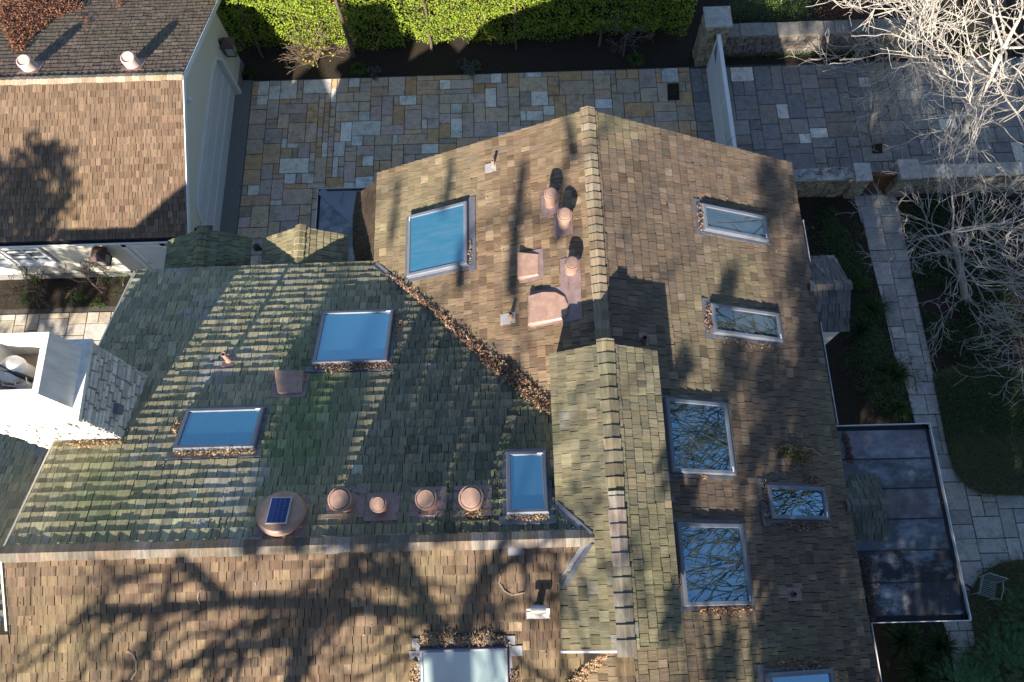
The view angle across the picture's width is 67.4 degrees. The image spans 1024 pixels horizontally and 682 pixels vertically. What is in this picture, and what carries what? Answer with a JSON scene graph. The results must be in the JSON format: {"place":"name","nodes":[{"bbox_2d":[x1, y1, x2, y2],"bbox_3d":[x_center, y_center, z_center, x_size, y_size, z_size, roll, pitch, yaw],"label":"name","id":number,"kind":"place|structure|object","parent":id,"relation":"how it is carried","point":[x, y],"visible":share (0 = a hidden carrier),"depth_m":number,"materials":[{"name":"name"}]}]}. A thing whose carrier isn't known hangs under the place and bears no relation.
{"place":"outdoors","nodes":[
{"label":"outdoors","id":0,"kind":"place"},
{"bbox_2d":[0,312,113,344],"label":"courtyard","id":1,"kind":"structure","parent":0,"point":[53,325],"depth_m":24.20,"materials":[{"name":"beige stone"}]},
{"bbox_2d":[0,276,130,309],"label":"planting bed","id":2,"kind":"object","parent":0,"point":[55,298],"visible":0.33,"depth_m":24.53,"materials":[{"name":"soil"}]},
{"bbox_2d":[16,288,32,305],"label":"green bush","id":3,"kind":"object","parent":2,"relation":"on","point":[26,298],"visible":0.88,"depth_m":24.28,"materials":[{"name":"green plant"}]},
{"bbox_2d":[0,254,52,308],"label":"bare shrub","id":4,"kind":"object","parent":2,"relation":"on","point":[35,289],"visible":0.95,"depth_m":23.54,"materials":[{"name":"brown plant"}]},
{"bbox_2d":[27,274,40,286],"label":"green bush","id":5,"kind":"object","parent":2,"relation":"on","point":[35,280],"visible":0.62,"depth_m":24.52,"materials":[{"name":"green plant"}]},
{"bbox_2d":[64,291,86,304],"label":"green bush","id":6,"kind":"object","parent":2,"relation":"on","point":[78,296],"visible":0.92,"depth_m":24.25,"materials":[{"name":"green plant"}]},
{"bbox_2d":[56,254,110,302],"bbox_3d":[-13.013,-1.851,23.657,1.464,1.850,1.790,-16,71,-5],"label":"bare shrub","id":7,"kind":"object","parent":2,"relation":"on","point":[82,270],"visible":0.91,"depth_m":23.52,"materials":[{"name":"brown plant"}]},
{"bbox_2d":[89,298,105,308],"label":"green bush","id":8,"kind":"object","parent":2,"relation":"on","point":[98,303],"visible":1,"depth_m":24.30,"materials":[{"name":"green plant"}]},
{"bbox_2d":[104,272,129,296],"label":"green bush","id":9,"kind":"object","parent":2,"relation":"on","point":[122,282],"visible":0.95,"depth_m":24.32,"materials":[{"name":"green plant"}]},
{"bbox_2d":[220,80,252,234],"bbox_3d":[-9.373,-5.756,25.937,0.590,0.001,7.350,-2,71,0],"label":"apron","id":10,"kind":"object","parent":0,"point":[233,182],"visible":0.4,"depth_m":26.06,"materials":[{"name":"concrete"}]},
{"bbox_2d":[0,66,705,406],"bbox_3d":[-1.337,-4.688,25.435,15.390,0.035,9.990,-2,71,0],"label":"patio","id":11,"kind":"structure","parent":0,"point":[364,126],"depth_m":26.49,"materials":[{"name":"grey stone"}]},
{"bbox_2d":[0,0,243,279],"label":"garage","id":12,"kind":"structure","parent":11,"relation":"on","point":[115,125],"depth_m":21.97,"materials":[{"name":"brown wood"}]},
{"bbox_2d":[0,252,16,266],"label":"window","id":13,"kind":"structure","parent":12,"relation":"in","point":[7,262],"depth_m":23.56,"materials":[{"name":"white paint"}]},
{"bbox_2d":[0,247,59,265],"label":"window","id":14,"kind":"structure","parent":12,"relation":"in","point":[39,256],"depth_m":23.30,"materials":[{"name":"white glass"}]},
{"bbox_2d":[0,0,84,51],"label":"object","id":15,"kind":"object","parent":12,"relation":"on","point":[58,13],"visible":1,"depth_m":24.17,"materials":[{"name":"red plant"}]},
{"bbox_2d":[121,243,166,269],"bbox_3d":[-10.841,-2.468,23.594,1.280,2.200,0.131,-2,71,0],"label":"side door","id":16,"kind":"structure","parent":12,"relation":"in","point":[152,256],"depth_m":23.15,"materials":[{"name":"white paint"}]},
{"bbox_2d":[199,62,234,231],"bbox_3d":[-9.664,-6.194,24.899,0.070,2.230,5.980,-2,71,0],"label":"garage door","id":17,"kind":"structure","parent":12,"relation":"in","point":[218,132],"depth_m":25.10,"materials":[{"name":"white paint"}]},
{"bbox_2d":[0,106,971,681],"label":"house","id":18,"kind":"structure","parent":11,"relation":"on","point":[590,322],"depth_m":14.84,"materials":[{"name":"brown wood"}]},
{"bbox_2d":[64,439,124,448],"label":"leaf litter","id":19,"kind":"object","parent":18,"relation":"on","point":[97,442],"visible":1,"depth_m":14.64,"materials":[{"name":"brown plant"}]},
{"bbox_2d":[126,651,136,679],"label":"twig","id":20,"kind":"object","parent":18,"relation":"on","point":[135,663],"visible":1,"depth_m":13.26,"materials":[{"name":"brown wood"}]},
{"bbox_2d":[171,418,179,433],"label":"leaf litter","id":21,"kind":"object","parent":18,"relation":"on","point":[174,427],"visible":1,"depth_m":14.88,"materials":[{"name":"brown plant"}]},
{"bbox_2d":[172,447,254,456],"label":"leaf litter","id":22,"kind":"object","parent":18,"relation":"on","point":[194,452],"visible":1,"depth_m":14.42,"materials":[{"name":"brown plant"}]},
{"bbox_2d":[313,361,392,373],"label":"leaf litter","id":23,"kind":"object","parent":18,"relation":"on","point":[360,366],"visible":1,"depth_m":15.79,"materials":[{"name":"brown plant"}]},
{"bbox_2d":[392,309,403,336],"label":"leaf litter","id":24,"kind":"object","parent":18,"relation":"on","point":[401,321],"visible":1,"depth_m":16.64,"materials":[{"name":"brown plant"}]},
{"bbox_2d":[408,654,419,681],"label":"leaf litter","id":25,"kind":"object","parent":18,"relation":"on","point":[416,669],"visible":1,"depth_m":13.23,"materials":[{"name":"brown plant"}]},
{"bbox_2d":[19,177,838,681],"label":"leaf litter","id":26,"kind":"object","parent":18,"relation":"on","point":[409,517],"visible":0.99,"depth_m":13.29,"materials":[{"name":"brown plant"}]},
{"bbox_2d":[416,629,510,647],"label":"leaf litter","id":27,"kind":"object","parent":18,"relation":"on","point":[447,637],"visible":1,"depth_m":13.16,"materials":[{"name":"brown plant"}]},
{"bbox_2d":[386,273,550,413],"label":"leaf litter","id":28,"kind":"object","parent":18,"relation":"on","point":[482,355],"visible":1,"depth_m":15.64,"materials":[{"name":"brown plant"}]},
{"bbox_2d":[463,506,484,517],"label":"leaf litter","id":29,"kind":"object","parent":18,"relation":"on","point":[471,512],"visible":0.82,"depth_m":13.43,"materials":[{"name":"brown plant"}]},
{"bbox_2d":[509,668,519,681],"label":"leaf litter","id":30,"kind":"object","parent":18,"relation":"on","point":[517,678],"visible":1,"depth_m":13.23,"materials":[{"name":"brown plant"}]},
{"bbox_2d":[504,513,549,521],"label":"leaf litter","id":31,"kind":"object","parent":18,"relation":"on","point":[535,517],"visible":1,"depth_m":13.33,"materials":[{"name":"brown plant"}]},
{"bbox_2d":[568,653,608,681],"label":"leaf litter","id":32,"kind":"object","parent":18,"relation":"on","point":[584,672],"visible":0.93,"depth_m":13.18,"materials":[{"name":"brown plant"}]},
{"bbox_2d":[696,203,703,232],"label":"leaf litter","id":33,"kind":"object","parent":18,"relation":"on","point":[699,212],"visible":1,"depth_m":16.92,"materials":[{"name":"brown plant"}]},
{"bbox_2d":[704,301,712,332],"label":"leaf litter","id":34,"kind":"object","parent":18,"relation":"on","point":[708,315],"visible":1,"depth_m":16.09,"materials":[{"name":"brown plant"}]},
{"bbox_2d":[698,605,753,616],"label":"leaf litter","id":35,"kind":"object","parent":18,"relation":"on","point":[728,613],"visible":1,"depth_m":14.04,"materials":[{"name":"brown plant"}]},
{"bbox_2d":[724,337,777,349],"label":"leaf litter","id":36,"kind":"object","parent":18,"relation":"on","point":[738,344],"visible":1,"depth_m":16.30,"materials":[{"name":"brown plant"}]},
{"bbox_2d":[760,479,771,519],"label":"leaf litter","id":37,"kind":"object","parent":18,"relation":"on","point":[767,514],"visible":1,"depth_m":15.17,"materials":[{"name":"brown plant"}]},
{"bbox_2d":[774,440,823,472],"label":"fallen branch","id":38,"kind":"object","parent":18,"relation":"on","point":[790,452],"visible":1,"depth_m":15.78,"materials":[{"name":"green plant"}]},
{"bbox_2d":[774,656,831,670],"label":"leaf litter","id":39,"kind":"object","parent":18,"relation":"on","point":[781,663],"visible":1,"depth_m":14.29,"materials":[{"name":"brown plant"}]},
{"bbox_2d":[781,521,829,531],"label":"leaf litter","id":40,"kind":"object","parent":18,"relation":"on","point":[809,526],"visible":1,"depth_m":15.36,"materials":[{"name":"brown plant"}]},
{"bbox_2d":[804,476,819,483],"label":"leaf litter","id":41,"kind":"object","parent":18,"relation":"on","point":[811,480],"visible":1,"depth_m":15.80,"materials":[{"name":"brown plant"}]},
{"bbox_2d":[841,431,854,463],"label":"leaf litter","id":42,"kind":"object","parent":18,"relation":"on","point":[846,438],"visible":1,"depth_m":16.64,"materials":[{"name":"brown plant"}]},
{"bbox_2d":[859,556,876,621],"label":"leaf litter","id":43,"kind":"object","parent":18,"relation":"on","point":[869,590],"visible":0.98,"depth_m":15.70,"materials":[{"name":"brown plant"}]},
{"bbox_2d":[849,431,954,613],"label":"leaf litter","id":44,"kind":"object","parent":18,"relation":"on","point":[914,521],"visible":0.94,"depth_m":16.11,"materials":[{"name":"brown plant"}]},
{"bbox_2d":[244,60,1023,231],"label":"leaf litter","id":45,"kind":"object","parent":11,"relation":"on","point":[634,109],"visible":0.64,"depth_m":26.33,"materials":[{"name":"brown plant"}]},
{"bbox_2d":[667,83,678,99],"bbox_3d":[5.606,-8.662,26.680,0.458,0.001,0.707,-2,71,0],"label":"planting gap","id":46,"kind":"object","parent":11,"relation":"on","point":[672,86],"visible":1,"depth_m":26.70,"materials":[{"name":"soil"}]},
{"bbox_2d":[221,8,694,79],"bbox_3d":[-2.164,-15.118,29.092,17.100,0.001,12.060,-2,71,0],"label":"planting bed","id":47,"kind":"object","parent":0,"point":[664,48],"visible":0.5,"depth_m":27.34,"materials":[{"name":"soil"}]},
{"bbox_2d":[241,67,257,81],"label":"grass clump","id":48,"kind":"object","parent":47,"relation":"on","point":[246,73],"visible":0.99,"depth_m":27.08,"materials":[{"name":"green plant"}]},
{"bbox_2d":[272,22,351,73],"bbox_3d":[-6.947,-10.089,26.608,2.702,1.827,1.710,-2,71,0],"label":"yellow shrub","id":49,"kind":"object","parent":47,"relation":"on","point":[307,54],"visible":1,"depth_m":26.47,"materials":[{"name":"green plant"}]},
{"bbox_2d":[349,61,366,77],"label":"grass clump","id":50,"kind":"object","parent":47,"relation":"on","point":[358,67],"visible":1,"depth_m":26.96,"materials":[{"name":"green plant"}]},
{"bbox_2d":[366,65,380,79],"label":"silver shrub","id":51,"kind":"object","parent":47,"relation":"on","point":[374,72],"visible":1,"depth_m":26.93,"materials":[{"name":"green plant"}]},
{"bbox_2d":[216,0,697,57],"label":"hedge","id":52,"kind":"object","parent":47,"relation":"on","point":[255,20],"visible":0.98,"depth_m":26.28,"materials":[{"name":"green plant"}]},
{"bbox_2d":[456,57,480,76],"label":"silver shrub","id":53,"kind":"object","parent":47,"relation":"on","point":[470,71],"visible":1,"depth_m":26.93,"materials":[{"name":"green plant"}]},
{"bbox_2d":[601,6,654,56],"bbox_3d":[3.942,-10.679,26.488,1.798,1.790,1.936,-16,71,-4],"label":"bare shrub","id":54,"kind":"object","parent":47,"relation":"on","point":[633,31],"visible":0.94,"depth_m":26.24,"materials":[{"name":"brown plant"}]},
{"bbox_2d":[625,51,644,66],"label":"grass clump","id":55,"kind":"object","parent":47,"relation":"on","point":[635,58],"visible":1,"depth_m":26.92,"materials":[{"name":"green plant"}]},
{"bbox_2d":[1,0,1023,666],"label":"ground","id":56,"kind":"structure","parent":0,"point":[589,658],"depth_m":27.14,"materials":[{"name":"green plant"}]},
{"bbox_2d":[797,196,914,424],"bbox_3d":[9.495,-0.750,23.816,4.649,0.001,8.756,-2,71,0],"label":"planting bed","id":57,"kind":"object","parent":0,"point":[853,406],"visible":0.3,"depth_m":23.47,"materials":[{"name":"soil"}]},
{"bbox_2d":[793,167,855,196],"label":"stone wall","id":58,"kind":"structure","parent":57,"relation":"on","point":[826,184],"depth_m":24.32,"materials":[{"name":"grey stone"}]},
{"bbox_2d":[793,167,873,179],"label":"climbing vine","id":59,"kind":"object","parent":58,"relation":"on","point":[829,173],"visible":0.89,"depth_m":24.19,"materials":[{"name":"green plant"}]},
{"bbox_2d":[812,202,841,229],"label":"strap plant","id":60,"kind":"object","parent":57,"relation":"on","point":[822,210],"visible":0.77,"depth_m":24.83,"materials":[{"name":"green plant"}]},
{"bbox_2d":[805,207,864,259],"bbox_3d":[10.090,-3.227,24.192,1.625,1.033,1.689,-39,74,-12],"label":"leafy bush","id":61,"kind":"object","parent":57,"relation":"on","point":[828,233],"visible":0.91,"depth_m":24.21,"materials":[{"name":"green plant"}]},
{"bbox_2d":[818,237,877,289],"bbox_3d":[10.383,-2.442,23.890,1.570,1.090,1.721,-43,75,-13],"label":"leafy bush","id":62,"kind":"object","parent":57,"relation":"on","point":[852,276],"visible":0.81,"depth_m":23.80,"materials":[{"name":"green plant"}]},
{"bbox_2d":[852,275,872,290],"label":"leafy bush","id":63,"kind":"object","parent":57,"relation":"on","point":[864,283],"visible":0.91,"depth_m":23.82,"materials":[{"name":"green plant"}]},
{"bbox_2d":[841,312,883,347],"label":"strap plant","id":64,"kind":"object","parent":57,"relation":"on","point":[860,328],"visible":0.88,"depth_m":23.47,"materials":[{"name":"green plant"}]},
{"bbox_2d":[842,326,902,380],"bbox_3d":[10.770,0.407,22.854,2.000,1.098,1.401,-37,74,-11],"label":"leafy bush","id":65,"kind":"object","parent":57,"relation":"on","point":[866,352],"visible":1,"depth_m":22.90,"materials":[{"name":"green plant"}]},
{"bbox_2d":[850,289,894,327],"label":"strap plant","id":66,"kind":"object","parent":57,"relation":"on","point":[876,304],"visible":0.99,"depth_m":23.74,"materials":[{"name":"green plant"}]},
{"bbox_2d":[850,355,926,415],"bbox_3d":[11.146,1.328,22.558,2.142,1.044,1.749,-17,71,-5],"label":"leafy bush","id":67,"kind":"object","parent":57,"relation":"on","point":[882,388],"visible":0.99,"depth_m":22.62,"materials":[{"name":"green plant"}]},
{"bbox_2d":[874,357,912,392],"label":"strap plant","id":68,"kind":"object","parent":57,"relation":"on","point":[899,375],"visible":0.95,"depth_m":22.98,"materials":[{"name":"green plant"}]},
{"bbox_2d":[883,393,914,423],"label":"strap plant","id":69,"kind":"object","parent":57,"relation":"on","point":[904,407],"visible":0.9,"depth_m":22.64,"materials":[{"name":"green plant"}]},
{"bbox_2d":[690,56,1023,195],"bbox_3d":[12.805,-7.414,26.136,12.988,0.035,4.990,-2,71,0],"label":"driveway","id":70,"kind":"structure","parent":0,"point":[794,153],"depth_m":26.26,"materials":[{"name":"grey stone"}]},
{"bbox_2d":[842,163,872,198],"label":"stone pillar","id":71,"kind":"structure","parent":70,"relation":"on","point":[863,171],"depth_m":24.26,"materials":[{"name":"grey stone"}]},
{"bbox_2d":[830,27,919,164],"bbox_3d":[11.841,-8.116,24.659,3.008,3.996,3.676,-2,71,0],"label":"bare tree","id":72,"kind":"object","parent":70,"relation":"on","point":[871,129],"visible":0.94,"depth_m":25.09,"materials":[{"name":"beige plant"}]},
{"bbox_2d":[872,143,882,153],"bbox_3d":[12.262,-6.462,25.785,0.379,0.001,0.386,-2,71,0],"label":"planting gap","id":73,"kind":"object","parent":70,"relation":"on","point":[878,147],"visible":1,"depth_m":25.78,"materials":[{"name":"soil"}]},
{"bbox_2d":[778,0,1023,239],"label":"bare tree","id":74,"kind":"object","parent":70,"relation":"on","point":[989,75],"visible":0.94,"depth_m":23.21,"materials":[{"name":"white plant"}]},
{"bbox_2d":[884,159,921,196],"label":"stone pillar","id":75,"kind":"structure","parent":70,"relation":"on","point":[898,182],"depth_m":24.28,"materials":[{"name":"grey stone"}]},
{"bbox_2d":[864,172,897,190],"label":"wooden gate","id":76,"kind":"structure","parent":75,"relation":"attached to","point":[884,179],"depth_m":24.64,"materials":[{"name":"brown wood"}]},
{"bbox_2d":[906,162,1023,194],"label":"stone wall","id":77,"kind":"structure","parent":70,"relation":"on","point":[994,170],"depth_m":24.32,"materials":[{"name":"grey stone"}]},
{"bbox_2d":[947,0,1023,110],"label":"bare tree","id":78,"kind":"object","parent":70,"relation":"on","point":[1018,76],"visible":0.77,"depth_m":25.08,"materials":[{"name":"beige plant"}]},
{"bbox_2d":[690,0,1023,64],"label":"planting bed","id":79,"kind":"object","parent":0,"point":[701,4],"visible":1,"depth_m":27.56,"materials":[{"name":"soil"}]},
{"bbox_2d":[692,6,732,66],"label":"gate pillar","id":80,"kind":"structure","parent":79,"relation":"on","point":[715,20],"depth_m":25.47,"materials":[{"name":"stone"}]},
{"bbox_2d":[706,34,736,147],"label":"driveway gate","id":81,"kind":"structure","parent":80,"relation":"attached to","point":[722,116],"depth_m":25.23,"materials":[{"name":"white paint"}]},
{"bbox_2d":[715,0,776,23],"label":"green shrub","id":82,"kind":"object","parent":79,"relation":"on","point":[755,10],"visible":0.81,"depth_m":27.12,"materials":[{"name":"green plant"}]},
{"bbox_2d":[760,0,824,22],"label":"green shrub","id":83,"kind":"object","parent":79,"relation":"on","point":[781,11],"visible":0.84,"depth_m":26.97,"materials":[{"name":"green plant"}]},
{"bbox_2d":[723,18,906,56],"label":"stone wall","id":84,"kind":"structure","parent":79,"relation":"on","point":[759,38],"depth_m":26.28,"materials":[{"name":"grey stone"}]},
{"bbox_2d":[807,0,889,48],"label":"red shrub","id":85,"kind":"object","parent":79,"relation":"on","point":[845,17],"visible":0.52,"depth_m":26.49,"materials":[{"name":"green plant"}]},
{"bbox_2d":[725,40,1022,59],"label":"ground cover","id":86,"kind":"object","parent":79,"relation":"on","point":[800,54],"visible":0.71,"depth_m":26.95,"materials":[{"name":"green plant"}]},
{"bbox_2d":[781,0,1023,159],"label":"bare tree","id":87,"kind":"object","parent":79,"relation":"on","point":[910,37],"visible":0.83,"depth_m":23.85,"materials":[{"name":"white plant"}]},
{"bbox_2d":[896,2,997,48],"bbox_3d":[15.015,-10.951,26.694,4.201,1.268,1.970,-2,71,0],"label":"green shrub","id":88,"kind":"object","parent":79,"relation":"on","point":[948,26],"visible":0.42,"depth_m":26.90,"materials":[{"name":"green plant"}]},
{"bbox_2d":[869,621,954,681],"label":"planting bed","id":89,"kind":"object","parent":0,"point":[887,669],"depth_m":20.60,"materials":[{"name":"soil"}]},
{"bbox_2d":[875,622,927,667],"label":"strap plant","id":90,"kind":"object","parent":89,"relation":"on","point":[905,635],"visible":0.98,"depth_m":20.50,"materials":[{"name":"green plant"}]},
{"bbox_2d":[890,645,942,681],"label":"strap plant","id":91,"kind":"object","parent":89,"relation":"on","point":[922,671],"visible":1,"depth_m":20.27,"materials":[{"name":"green plant"}]},
{"bbox_2d":[918,622,961,668],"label":"strap plant","id":92,"kind":"object","parent":89,"relation":"on","point":[943,644],"visible":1,"depth_m":20.44,"materials":[{"name":"green plant"}]},
{"bbox_2d":[855,191,1023,681],"bbox_3d":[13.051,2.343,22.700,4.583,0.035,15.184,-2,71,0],"label":"garden path","id":93,"kind":"structure","parent":0,"point":[964,535],"depth_m":22.68,"materials":[{"name":"grey stone"}]},
{"bbox_2d":[897,197,1023,491],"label":"planting bed","id":94,"kind":"object","parent":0,"point":[942,358],"visible":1,"depth_m":24.06,"materials":[{"name":"green plant"}]},
{"bbox_2d":[835,101,1023,376],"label":"bare tree","id":95,"kind":"object","parent":94,"relation":"on","point":[963,284],"visible":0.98,"depth_m":21.73,"materials":[{"name":"grey plant"}]},
{"bbox_2d":[898,195,1023,437],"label":"undergrowth","id":96,"kind":"object","parent":94,"relation":"on","point":[989,383],"visible":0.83,"depth_m":23.53,"materials":[{"name":"green plant"}]},
{"bbox_2d":[920,205,1023,408],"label":"bare tree","id":97,"kind":"object","parent":94,"relation":"on","point":[1002,304],"visible":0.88,"depth_m":21.30,"materials":[{"name":"grey plant"}]},
{"bbox_2d":[932,362,1023,497],"bbox_3d":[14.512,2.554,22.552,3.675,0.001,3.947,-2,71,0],"label":"lawn","id":98,"kind":"structure","parent":0,"point":[978,468],"depth_m":22.48,"materials":[{"name":"plant"}]},
{"bbox_2d":[956,558,1023,681],"bbox_3d":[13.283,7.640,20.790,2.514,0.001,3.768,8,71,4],"label":"lawn","id":99,"kind":"structure","parent":0,"point":[975,601],"depth_m":20.89,"materials":[{"name":"plant"}]},
{"bbox_2d":[920,644,1001,681],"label":"conifer","id":100,"kind":"object","parent":99,"relation":"on","point":[963,677],"visible":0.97,"depth_m":19.91,"materials":[{"name":"green plant"}]},
{"bbox_2d":[964,584,975,600],"bbox_3d":[12.363,6.849,20.939,0.464,0.237,0.441,-2,71,0],"label":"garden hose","id":101,"kind":"object","parent":99,"relation":"on","point":[971,589],"visible":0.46,"depth_m":20.93,"materials":[{"name":"green rubber"}]},
{"bbox_2d":[969,572,1007,599],"bbox_3d":[12.846,6.628,20.715,0.597,0.887,0.582,17,72,7],"label":"garden chair","id":102,"kind":"object","parent":99,"relation":"on","point":[982,576],"visible":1,"depth_m":20.67,"materials":[{"name":"grey paint"}]},
{"bbox_2d":[955,612,1023,681],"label":"conifer","id":103,"kind":"object","parent":99,"relation":"on","point":[1015,675],"visible":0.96,"depth_m":20.00,"materials":[{"name":"green plant"}]},
{"bbox_2d":[991,577,1023,650],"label":"conifer","id":104,"kind":"object","parent":99,"relation":"on","point":[1012,618],"visible":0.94,"depth_m":20.56,"materials":[{"name":"green plant"}]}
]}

